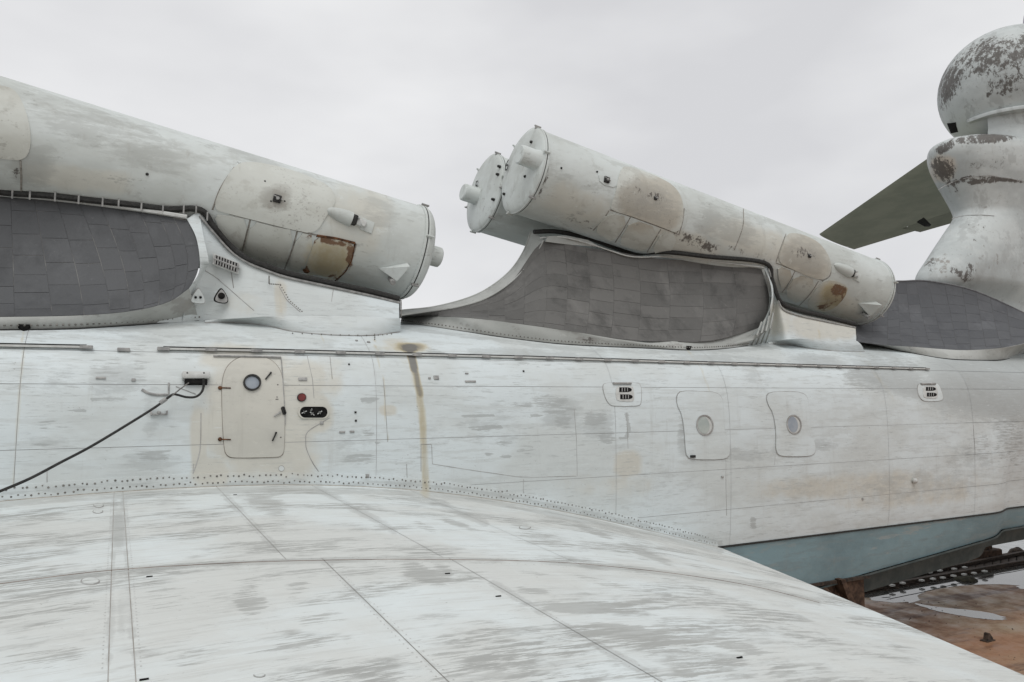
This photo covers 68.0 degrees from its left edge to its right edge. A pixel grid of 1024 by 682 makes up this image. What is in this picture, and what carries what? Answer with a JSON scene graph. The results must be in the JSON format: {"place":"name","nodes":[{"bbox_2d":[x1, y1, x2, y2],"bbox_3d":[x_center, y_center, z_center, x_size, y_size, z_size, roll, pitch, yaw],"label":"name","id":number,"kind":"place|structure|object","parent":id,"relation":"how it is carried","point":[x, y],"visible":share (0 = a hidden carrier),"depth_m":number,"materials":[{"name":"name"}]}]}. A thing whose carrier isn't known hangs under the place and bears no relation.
{"place":"outdoors","nodes":[
{"label":"outdoors","id":0,"kind":"place"},
{"bbox_2d":[0,0,1023,343],"label":"sky","id":1,"kind":"structure","parent":0,"point":[796,114],"materials":[{"name":"white"}]},
{"bbox_2d":[864,569,1023,674],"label":"dock deck","id":2,"kind":"structure","parent":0,"point":[1006,647],"depth_m":21.84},
{"bbox_2d":[810,574,869,606],"bbox_3d":[6.232,6.399,16.812,3.800,2.268,1.385,3,-6,-28],"label":"cradle","id":3,"kind":"object","parent":2,"relation":"on","point":[851,589],"visible":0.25,"depth_m":16.91,"materials":[{"name":"brown metal"}]},
{"bbox_2d":[0,18,1023,681],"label":"ekranoplan","id":4,"kind":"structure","parent":3,"relation":"on","point":[622,422],"depth_m":12.24,"materials":[{"name":"white paint"}]},
{"bbox_2d":[0,378,204,492],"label":"power cable","id":5,"kind":"object","parent":4,"relation":"attached to","point":[163,400],"visible":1,"depth_m":9.70,"materials":[{"name":"black rubber"}]},
{"bbox_2d":[218,355,285,457],"bbox_3d":[-3.856,0.960,11.218,0.963,1.522,0.365,3,-6,-28],"label":"door","id":6,"kind":"structure","parent":4,"relation":"in","point":[252,399],"depth_m":11.13,"materials":[{"name":"beige paint"}]},
{"bbox_2d":[864,550,1023,593],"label":"rail track","id":7,"kind":"structure","parent":2,"relation":"on","point":[998,562],"depth_m":28.07,"materials":[{"name":"metal"}]},
{"bbox_2d":[864,570,1023,602],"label":"puddle","id":8,"kind":"object","parent":2,"relation":"on","point":[1013,578],"visible":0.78,"depth_m":26.20,"materials":[{"name":"grey liquid"}]},
{"bbox_2d":[882,566,1023,598],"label":"puddle","id":9,"kind":"object","parent":2,"relation":"on","point":[910,589],"visible":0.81,"depth_m":25.86,"materials":[{"name":"grey liquid"}]},
{"bbox_2d":[915,603,1005,619],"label":"puddle","id":10,"kind":"object","parent":2,"relation":"on","point":[976,614],"visible":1,"depth_m":22.46,"materials":[{"name":"grey liquid"}]},
{"bbox_2d":[953,576,977,582],"bbox_3d":[15.989,8.359,26.715,0.882,0.179,0.665,3,-6,-28],"label":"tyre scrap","id":11,"kind":"object","parent":2,"relation":"on","point":[970,579],"visible":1,"depth_m":26.54,"materials":[{"name":"black rubber"}]},
{"bbox_2d":[970,546,1001,560],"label":"keel block","id":12,"kind":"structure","parent":2,"relation":"on","point":[989,551],"depth_m":30.27,"materials":[{"name":"brown metal"}]},
{"bbox_2d":[980,632,995,642],"bbox_3d":[12.378,7.701,19.747,0.360,0.200,0.200,3,-6,-28],"label":"mooring cleat","id":13,"kind":"object","parent":2,"relation":"on","point":[987,637],"visible":1,"depth_m":19.71,"materials":[{"name":"metal"}]},
{"bbox_2d":[1008,547,1022,552],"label":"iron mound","id":14,"kind":"object","parent":2,"relation":"on","point":[1015,549],"visible":0.48,"depth_m":31.45,"materials":[{"name":"metal"}]},
{"bbox_2d":[992,540,1023,553],"bbox_3d":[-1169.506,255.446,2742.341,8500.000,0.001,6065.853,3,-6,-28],"label":"sea","id":15,"kind":"structure","parent":0,"point":[1005,547],"depth_m":48.08,"materials":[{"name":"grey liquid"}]}
]}

